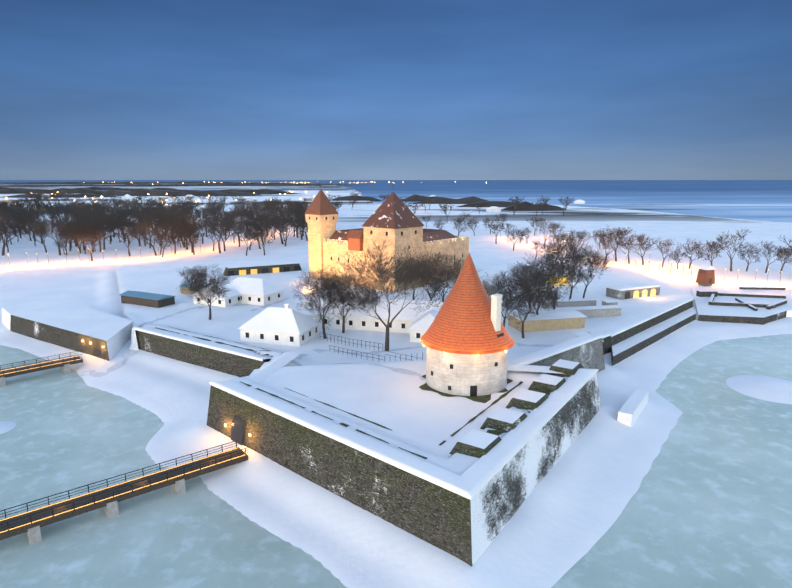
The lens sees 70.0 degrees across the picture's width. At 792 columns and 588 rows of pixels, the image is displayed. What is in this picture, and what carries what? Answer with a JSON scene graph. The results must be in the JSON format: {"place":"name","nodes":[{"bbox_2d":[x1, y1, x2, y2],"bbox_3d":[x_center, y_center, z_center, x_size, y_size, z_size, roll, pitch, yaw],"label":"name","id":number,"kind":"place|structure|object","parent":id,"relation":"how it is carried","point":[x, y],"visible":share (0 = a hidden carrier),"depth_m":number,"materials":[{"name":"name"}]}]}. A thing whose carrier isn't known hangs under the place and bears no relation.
{"place":"outdoors","nodes":[
{"label":"outdoors","id":0,"kind":"place"},
{"bbox_2d":[0,180,791,587],"bbox_3d":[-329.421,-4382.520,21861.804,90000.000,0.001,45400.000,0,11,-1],"label":"water","id":1,"kind":"structure","parent":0,"point":[708,504],"depth_m":78.35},
{"bbox_2d":[613,204,703,209],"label":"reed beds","id":2,"kind":"object","parent":1,"relation":"on","point":[659,204],"visible":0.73,"depth_m":957.35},
{"bbox_2d":[0,182,791,587],"bbox_3d":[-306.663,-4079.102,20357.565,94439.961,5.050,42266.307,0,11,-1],"label":"ground","id":3,"kind":"structure","parent":0,"point":[564,518],"depth_m":115.05,"materials":[{"name":"snow"}]},
{"bbox_2d":[1,210,33,237],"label":"tree","id":4,"kind":"object","parent":3,"relation":"on","point":[16,216],"visible":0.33,"depth_m":386.42,"materials":[{"name":"brown plant"}]},
{"bbox_2d":[0,213,38,255],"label":"tree","id":5,"kind":"object","parent":3,"relation":"on","point":[3,230],"visible":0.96,"depth_m":300.77,"materials":[{"name":"brown plant"}]},
{"bbox_2d":[14,209,46,241],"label":"tree","id":6,"kind":"object","parent":3,"relation":"on","point":[19,218],"visible":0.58,"depth_m":364.23,"materials":[{"name":"brown plant"}]},
{"bbox_2d":[17,219,52,252],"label":"tree","id":7,"kind":"object","parent":3,"relation":"on","point":[41,228],"visible":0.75,"depth_m":305.42,"materials":[{"name":"brown plant"}]},
{"bbox_2d":[0,351,82,386],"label":"bridge","id":8,"kind":"structure","parent":3,"relation":"on","point":[64,364],"depth_m":121.39,"materials":[{"name":"brown wood"}]},
{"bbox_2d":[39,202,64,218],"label":"tree","id":9,"kind":"object","parent":3,"relation":"on","point":[45,206],"visible":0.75,"depth_m":469.87,"materials":[{"name":"brown plant"}]},
{"bbox_2d":[31,215,80,254],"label":"tree","id":10,"kind":"object","parent":3,"relation":"on","point":[59,226],"visible":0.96,"depth_m":297.29,"materials":[{"name":"brown plant"}]},
{"bbox_2d":[47,227,75,254],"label":"tree","id":11,"kind":"object","parent":3,"relation":"on","point":[64,236],"visible":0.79,"depth_m":298.43,"materials":[{"name":"brown plant"}]},
{"bbox_2d":[2,298,132,360],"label":"ravelin","id":12,"kind":"object","parent":3,"relation":"on","point":[63,323],"visible":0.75,"depth_m":144.90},
{"bbox_2d":[54,216,82,250],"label":"tree","id":13,"kind":"object","parent":3,"relation":"on","point":[68,222],"visible":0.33,"depth_m":314.74,"materials":[{"name":"brown plant"}]},
{"bbox_2d":[71,230,95,253],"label":"tree","id":14,"kind":"object","parent":3,"relation":"on","point":[79,233],"visible":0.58,"depth_m":304.29,"materials":[{"name":"brown plant"}]},
{"bbox_2d":[68,228,108,260],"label":"tree","id":15,"kind":"object","parent":3,"relation":"on","point":[86,238],"visible":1,"depth_m":277.16,"materials":[{"name":"brown plant"}]},
{"bbox_2d":[73,221,104,251],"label":"tree","id":16,"kind":"object","parent":3,"relation":"on","point":[97,230],"visible":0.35,"depth_m":308.79,"materials":[{"name":"brown plant"}]},
{"bbox_2d":[75,201,108,224],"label":"tree","id":17,"kind":"object","parent":3,"relation":"on","point":[86,207],"visible":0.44,"depth_m":383.10,"materials":[{"name":"brown plant"}]},
{"bbox_2d":[84,219,113,251],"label":"tree","id":18,"kind":"object","parent":3,"relation":"on","point":[95,224],"visible":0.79,"depth_m":313.09,"materials":[{"name":"brown plant"}]},
{"bbox_2d":[86,212,113,244],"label":"tree","id":19,"kind":"object","parent":3,"relation":"on","point":[98,216],"visible":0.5,"depth_m":329.61,"materials":[{"name":"brown plant"}]},
{"bbox_2d":[84,218,120,249],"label":"tree","id":20,"kind":"object","parent":3,"relation":"on","point":[105,229],"visible":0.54,"depth_m":323.72,"materials":[{"name":"brown plant"}]},
{"bbox_2d":[96,208,140,239],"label":"tree","id":21,"kind":"object","parent":3,"relation":"on","point":[117,216],"visible":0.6,"depth_m":364.85,"materials":[{"name":"brown plant"}]},
{"bbox_2d":[0,440,247,544],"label":"bridge","id":22,"kind":"structure","parent":3,"relation":"on","point":[32,522],"depth_m":71.90,"materials":[{"name":"brown wood"}]},
{"bbox_2d":[111,226,138,255],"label":"tree","id":23,"kind":"object","parent":3,"relation":"on","point":[129,234],"visible":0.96,"depth_m":294.05,"materials":[{"name":"brown plant"}]},
{"bbox_2d":[118,215,146,247],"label":"tree","id":24,"kind":"object","parent":3,"relation":"on","point":[134,220],"visible":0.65,"depth_m":332.01,"materials":[{"name":"brown plant"}]},
{"bbox_2d":[121,203,146,216],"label":"tree","id":25,"kind":"object","parent":3,"relation":"on","point":[132,209],"visible":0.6,"depth_m":416.15,"materials":[{"name":"brown plant"}]},
{"bbox_2d":[134,220,162,255],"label":"tree","id":26,"kind":"object","parent":3,"relation":"on","point":[145,231],"visible":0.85,"depth_m":296.60,"materials":[{"name":"brown plant"}]},
{"bbox_2d":[136,212,167,247],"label":"tree","id":27,"kind":"object","parent":3,"relation":"on","point":[146,218],"visible":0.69,"depth_m":330.41,"materials":[{"name":"brown plant"}]},
{"bbox_2d":[147,204,181,214],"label":"tree","id":28,"kind":"object","parent":3,"relation":"on","point":[160,206],"visible":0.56,"depth_m":404.79,"materials":[{"name":"brown plant"}]},
{"bbox_2d":[153,227,178,256],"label":"tree","id":29,"kind":"object","parent":3,"relation":"on","point":[161,234],"visible":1,"depth_m":291.44,"materials":[{"name":"brown plant"}]},
{"bbox_2d":[151,205,188,243],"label":"tree","id":30,"kind":"object","parent":3,"relation":"on","point":[161,216],"visible":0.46,"depth_m":348.04,"materials":[{"name":"brown plant"}]},
{"bbox_2d":[153,217,192,253],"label":"tree","id":31,"kind":"object","parent":3,"relation":"on","point":[172,227],"visible":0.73,"depth_m":302.82,"materials":[{"name":"brown plant"}]},
{"bbox_2d":[174,201,200,216],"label":"tree","id":32,"kind":"object","parent":3,"relation":"on","point":[190,205],"visible":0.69,"depth_m":467.55,"materials":[{"name":"brown plant"}]},
{"bbox_2d":[173,216,205,252],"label":"tree","id":33,"kind":"object","parent":3,"relation":"on","point":[178,227],"visible":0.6,"depth_m":309.68,"materials":[{"name":"brown plant"}]},
{"bbox_2d":[167,210,211,247],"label":"tree","id":34,"kind":"object","parent":3,"relation":"on","point":[180,219],"visible":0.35,"depth_m":334.36,"materials":[{"name":"brown plant"}]},
{"bbox_2d":[181,225,205,254],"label":"tree","id":35,"kind":"object","parent":3,"relation":"on","point":[194,237],"visible":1,"depth_m":302.14,"materials":[{"name":"brown plant"}]},
{"bbox_2d":[192,208,216,236],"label":"tree","id":36,"kind":"object","parent":3,"relation":"on","point":[205,215],"visible":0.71,"depth_m":392.67,"materials":[{"name":"brown plant"}]},
{"bbox_2d":[199,210,233,252],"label":"tree","id":37,"kind":"object","parent":3,"relation":"on","point":[216,223],"visible":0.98,"depth_m":304.76,"materials":[{"name":"brown plant"}]},
{"bbox_2d":[206,218,245,250],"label":"tree","id":38,"kind":"object","parent":3,"relation":"on","point":[225,231],"visible":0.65,"depth_m":316.90,"materials":[{"name":"brown plant"}]},
{"bbox_2d":[227,215,249,246],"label":"tree","id":39,"kind":"object","parent":3,"relation":"on","point":[238,226],"visible":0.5,"depth_m":337.08,"materials":[{"name":"brown plant"}]},
{"bbox_2d":[229,203,255,228],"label":"tree","id":40,"kind":"object","parent":3,"relation":"on","point":[237,210],"visible":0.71,"depth_m":434.13,"materials":[{"name":"brown plant"}]},
{"bbox_2d":[238,228,263,255],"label":"tree","id":41,"kind":"object","parent":3,"relation":"on","point":[246,234],"visible":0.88,"depth_m":297.84,"materials":[{"name":"brown plant"}]},
{"bbox_2d":[236,219,268,248],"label":"tree","id":42,"kind":"object","parent":3,"relation":"on","point":[254,225],"visible":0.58,"depth_m":322.77,"materials":[{"name":"brown plant"}]},
{"bbox_2d":[243,222,262,249],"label":"tree","id":43,"kind":"object","parent":3,"relation":"on","point":[250,233],"visible":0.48,"depth_m":322.32,"materials":[{"name":"brown plant"}]},
{"bbox_2d":[239,212,271,244],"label":"tree","id":44,"kind":"object","parent":3,"relation":"on","point":[259,218],"visible":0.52,"depth_m":343.11,"materials":[{"name":"brown plant"}]},
{"bbox_2d":[248,227,276,254],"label":"tree","id":45,"kind":"object","parent":3,"relation":"on","point":[264,233],"visible":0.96,"depth_m":297.81,"materials":[{"name":"brown plant"}]},
{"bbox_2d":[254,202,275,214],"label":"tree","id":46,"kind":"object","parent":3,"relation":"on","point":[269,206],"visible":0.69,"depth_m":447.94,"materials":[{"name":"brown plant"}]},
{"bbox_2d":[253,206,290,243],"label":"tree","id":47,"kind":"object","parent":3,"relation":"on","point":[281,212],"visible":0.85,"depth_m":349.44,"materials":[{"name":"brown plant"}]},
{"bbox_2d":[0,181,565,210],"bbox_3d":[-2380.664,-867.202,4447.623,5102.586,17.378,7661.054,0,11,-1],"label":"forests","id":48,"kind":"object","parent":3,"relation":"on","point":[89,190],"visible":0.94,"depth_m":1441.78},
{"bbox_2d":[269,216,304,245],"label":"tree","id":49,"kind":"object","parent":3,"relation":"on","point":[284,226],"visible":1,"depth_m":341.05,"materials":[{"name":"brown plant"}]},
{"bbox_2d":[282,203,306,237],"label":"tree","id":50,"kind":"object","parent":3,"relation":"on","point":[294,211],"visible":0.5,"depth_m":390.28,"materials":[{"name":"brown plant"}]},
{"bbox_2d":[288,214,307,240],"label":"tree","id":51,"kind":"object","parent":3,"relation":"on","point":[301,218],"visible":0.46,"depth_m":366.21,"materials":[{"name":"brown plant"}]},
{"bbox_2d":[80,292,568,438],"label":"snow paths","id":52,"kind":"structure","parent":3,"relation":"on","point":[127,354],"depth_m":124.95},
{"bbox_2d":[82,295,645,445],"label":"gates and lamps","id":53,"kind":"object","parent":3,"relation":"on","point":[237,428],"visible":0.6,"depth_m":86.88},
{"bbox_2d":[0,214,781,285],"bbox_3d":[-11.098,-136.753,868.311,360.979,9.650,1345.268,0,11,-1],"label":"street lamps","id":54,"kind":"object","parent":3,"relation":"on","point":[471,215],"visible":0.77,"depth_m":260.99,"materials":[{"name":"metal"}]},
{"bbox_2d":[134,298,693,566],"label":"fortress walls","id":55,"kind":"structure","parent":3,"relation":"on","point":[467,515],"depth_m":75.27,"materials":[{"name":"stone"}]},
{"bbox_2d":[448,215,474,235],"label":"tree","id":56,"kind":"object","parent":3,"relation":"on","point":[460,221],"visible":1,"depth_m":376.33,"materials":[{"name":"brown plant"}]},
{"bbox_2d":[486,219,503,243],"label":"tree","id":57,"kind":"object","parent":3,"relation":"on","point":[496,227],"visible":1,"depth_m":352.21,"materials":[{"name":"brown plant"}]},
{"bbox_2d":[504,229,525,250],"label":"tree","id":58,"kind":"object","parent":3,"relation":"on","point":[518,234],"visible":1,"depth_m":319.03,"materials":[{"name":"brown plant"}]},
{"bbox_2d":[526,217,544,235],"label":"tree","id":59,"kind":"object","parent":3,"relation":"on","point":[536,220],"visible":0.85,"depth_m":405.65,"materials":[{"name":"brown plant"}]},
{"bbox_2d":[536,218,558,248],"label":"tree","id":60,"kind":"object","parent":3,"relation":"on","point":[543,220],"visible":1,"depth_m":327.30,"materials":[{"name":"brown plant"}]},
{"bbox_2d":[560,230,593,248],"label":"tree","id":61,"kind":"object","parent":3,"relation":"on","point":[578,237],"visible":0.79,"depth_m":273.73,"materials":[{"name":"brown plant"}]},
{"bbox_2d":[594,230,628,262],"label":"tree","id":62,"kind":"object","parent":3,"relation":"on","point":[607,238],"visible":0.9,"depth_m":266.88,"materials":[{"name":"brown plant"}]},
{"bbox_2d":[594,227,634,261],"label":"tree","id":63,"kind":"object","parent":3,"relation":"on","point":[617,234],"visible":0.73,"depth_m":275.08,"materials":[{"name":"brown plant"}]},
{"bbox_2d":[609,234,636,263],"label":"tree","id":64,"kind":"object","parent":3,"relation":"on","point":[625,246],"visible":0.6,"depth_m":267.46,"materials":[{"name":"brown plant"}]},
{"bbox_2d":[617,389,648,426],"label":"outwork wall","id":65,"kind":"structure","parent":3,"relation":"on","point":[630,410],"depth_m":98.43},
{"bbox_2d":[622,233,662,264],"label":"tree","id":66,"kind":"object","parent":3,"relation":"on","point":[643,244],"visible":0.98,"depth_m":261.08,"materials":[{"name":"brown plant"}]},
{"bbox_2d":[611,307,695,365],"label":"wall","id":67,"kind":"structure","parent":3,"relation":"on","point":[626,348],"depth_m":142.03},
{"bbox_2d":[652,238,682,266],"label":"tree","id":68,"kind":"object","parent":3,"relation":"on","point":[665,245],"visible":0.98,"depth_m":255.56,"materials":[{"name":"brown plant"}]},
{"bbox_2d":[668,248,686,268],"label":"tree","id":69,"kind":"object","parent":3,"relation":"on","point":[676,255],"visible":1,"depth_m":249.76,"materials":[{"name":"brown plant"}]},
{"bbox_2d":[682,238,703,268],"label":"tree","id":70,"kind":"object","parent":3,"relation":"on","point":[692,249],"visible":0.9,"depth_m":249.03,"materials":[{"name":"brown plant"}]},
{"bbox_2d":[695,264,715,285],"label":"hut","id":71,"kind":"object","parent":3,"relation":"on","point":[706,275],"visible":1,"depth_m":210.89,"materials":[{"name":"red wood"}]},
{"bbox_2d":[692,240,727,265],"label":"tree","id":72,"kind":"object","parent":3,"relation":"on","point":[713,244],"visible":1,"depth_m":243.65,"materials":[{"name":"brown plant"}]},
{"bbox_2d":[716,230,749,270],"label":"tree","id":73,"kind":"object","parent":3,"relation":"on","point":[726,237],"visible":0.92,"depth_m":244.79,"materials":[{"name":"brown plant"}]},
{"bbox_2d":[691,286,791,324],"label":"bastion","id":74,"kind":"object","parent":3,"relation":"on","point":[705,311],"visible":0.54,"depth_m":172.01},
{"bbox_2d":[735,242,761,271],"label":"tree","id":75,"kind":"object","parent":3,"relation":"on","point":[747,250],"visible":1,"depth_m":243.17,"materials":[{"name":"brown plant"}]},
{"bbox_2d":[756,241,790,272],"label":"tree","id":76,"kind":"object","parent":3,"relation":"on","point":[768,248],"visible":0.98,"depth_m":239.10,"materials":[{"name":"brown plant"}]},
{"bbox_2d":[770,245,791,272],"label":"tree","id":77,"kind":"object","parent":3,"relation":"on","point":[788,254],"visible":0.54,"depth_m":241.11,"materials":[{"name":"brown plant"}]},
{"bbox_2d":[0,0,791,179],"label":"sky","id":78,"kind":"structure","parent":0,"point":[90,89],"materials":[{"name":"blue"}]},
{"bbox_2d":[115,256,696,475],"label":"snowy ground","id":79,"kind":"structure","parent":0,"point":[410,413],"depth_m":121.20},
{"bbox_2d":[120,290,174,307],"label":"teal shed","id":80,"kind":"object","parent":79,"relation":"on","point":[155,300],"visible":0.92,"depth_m":167.44,"materials":[{"name":"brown wood"}]},
{"bbox_2d":[176,266,206,289],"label":"tree","id":81,"kind":"object","parent":79,"relation":"on","point":[184,272],"visible":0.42,"depth_m":176.43,"materials":[{"name":"brown plant"}]},
{"bbox_2d":[176,264,231,319],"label":"tree","id":82,"kind":"object","parent":79,"relation":"on","point":[197,286],"visible":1,"depth_m":147.45,"materials":[{"name":"brown plant"}]},
{"bbox_2d":[193,286,240,307],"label":"house","id":83,"kind":"structure","parent":79,"relation":"on","point":[232,297],"depth_m":167.13,"materials":[{"name":"white paint"}]},
{"bbox_2d":[225,277,284,305],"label":"house","id":84,"kind":"structure","parent":79,"relation":"on","point":[257,291],"depth_m":170.71,"materials":[{"name":"white paint"}]},
{"bbox_2d":[224,262,301,275],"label":"building","id":85,"kind":"structure","parent":79,"relation":"on","point":[262,268],"depth_m":224.90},
{"bbox_2d":[238,303,318,346],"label":"house","id":86,"kind":"structure","parent":79,"relation":"on","point":[286,325],"depth_m":128.98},
{"bbox_2d":[290,266,352,338],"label":"tree","id":87,"kind":"object","parent":79,"relation":"on","point":[325,285],"visible":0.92,"depth_m":128.38,"materials":[{"name":"brown plant"}]},
{"bbox_2d":[320,269,378,332],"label":"tree","id":88,"kind":"object","parent":79,"relation":"on","point":[343,309],"visible":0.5,"depth_m":134.27,"materials":[{"name":"brown plant"}]},
{"bbox_2d":[296,296,443,332],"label":"long building","id":89,"kind":"structure","parent":79,"relation":"on","point":[404,320],"depth_m":139.42,"materials":[{"name":"white paint"}]},
{"bbox_2d":[158,327,582,458],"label":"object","id":90,"kind":"object","parent":79,"relation":"on","point":[478,443],"visible":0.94,"depth_m":80.33,"materials":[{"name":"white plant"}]},
{"bbox_2d":[320,333,422,360],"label":"fences","id":91,"kind":"object","parent":79,"relation":"on","point":[365,346],"visible":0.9,"depth_m":121.28,"materials":[{"name":"metal"}]},
{"bbox_2d":[304,181,468,291],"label":"castle","id":92,"kind":"structure","parent":79,"relation":"on","point":[396,221],"depth_m":198.76,"materials":[{"name":"stone"}]},
{"bbox_2d":[330,239,483,350],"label":"tree","id":93,"kind":"object","parent":79,"relation":"on","point":[402,279],"visible":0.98,"depth_m":117.41,"materials":[{"name":"brown plant"}]},
{"bbox_2d":[408,309,438,342],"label":"house wing","id":94,"kind":"structure","parent":79,"relation":"on","point":[419,327],"depth_m":129.44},
{"bbox_2d":[403,252,464,300],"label":"tree","id":95,"kind":"object","parent":79,"relation":"on","point":[435,283],"visible":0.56,"depth_m":155.61,"materials":[{"name":"brown plant"}]},
{"bbox_2d":[423,255,464,301],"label":"tree","id":96,"kind":"object","parent":79,"relation":"on","point":[457,270],"visible":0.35,"depth_m":160.60,"materials":[{"name":"brown plant"}]},
{"bbox_2d":[419,375,512,402],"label":"grass patch","id":97,"kind":"object","parent":79,"relation":"on","point":[481,399],"visible":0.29,"depth_m":89.71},
{"bbox_2d":[420,253,514,395],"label":"round tower","id":98,"kind":"structure","parent":79,"relation":"on","point":[467,340],"depth_m":89.80,"materials":[{"name":"tile"}]},
{"bbox_2d":[482,273,501,297],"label":"tree","id":99,"kind":"object","parent":79,"relation":"on","point":[491,288],"visible":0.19,"depth_m":150.85,"materials":[{"name":"brown plant"}]},
{"bbox_2d":[482,274,533,326],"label":"tree","id":100,"kind":"object","parent":79,"relation":"on","point":[500,292],"visible":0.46,"depth_m":135.93,"materials":[{"name":"brown plant"}]},
{"bbox_2d":[486,273,560,337],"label":"tree","id":101,"kind":"object","parent":79,"relation":"on","point":[530,296],"visible":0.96,"depth_m":129.76,"materials":[{"name":"brown plant"}]},
{"bbox_2d":[492,256,572,314],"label":"tree","id":102,"kind":"object","parent":79,"relation":"on","point":[535,274],"visible":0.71,"depth_m":137.79,"materials":[{"name":"brown plant"}]},
{"bbox_2d":[507,309,586,332],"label":"tan building","id":103,"kind":"structure","parent":79,"relation":"on","point":[548,320],"depth_m":140.22,"materials":[{"name":"paint"}]},
{"bbox_2d":[523,248,582,308],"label":"tree","id":104,"kind":"object","parent":79,"relation":"on","point":[569,270],"visible":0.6,"depth_m":149.42,"materials":[{"name":"brown plant"}]},
{"bbox_2d":[548,234,579,259],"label":"tree","id":105,"kind":"object","parent":79,"relation":"on","point":[556,243],"visible":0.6,"depth_m":229.64,"materials":[{"name":"brown plant"}]},
{"bbox_2d":[542,298,597,308],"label":"wall","id":106,"kind":"structure","parent":79,"relation":"on","point":[579,302],"depth_m":163.83,"materials":[{"name":"concrete"}]},
{"bbox_2d":[542,239,605,298],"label":"tree","id":107,"kind":"object","parent":79,"relation":"on","point":[576,255],"visible":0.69,"depth_m":167.91,"materials":[{"name":"brown plant"}]},
{"bbox_2d":[547,305,622,317],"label":"building","id":108,"kind":"structure","parent":79,"relation":"on","point":[601,311],"depth_m":153.05,"materials":[{"name":"concrete"}]},
{"bbox_2d":[562,248,615,297],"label":"tree","id":109,"kind":"object","parent":79,"relation":"on","point":[603,264],"visible":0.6,"depth_m":175.06,"materials":[{"name":"brown plant"}]},
{"bbox_2d":[601,299,618,304],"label":"grey box","id":110,"kind":"object","parent":79,"relation":"on","point":[610,302],"visible":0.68,"depth_m":158.51,"materials":[{"name":"concrete"}]},
{"bbox_2d":[605,282,660,299],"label":"arch building","id":111,"kind":"structure","parent":79,"relation":"on","point":[629,290],"depth_m":179.18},
{"bbox_2d":[696,287,786,310],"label":"bastion walls","id":112,"kind":"structure","parent":0,"point":[711,294],"depth_m":187.07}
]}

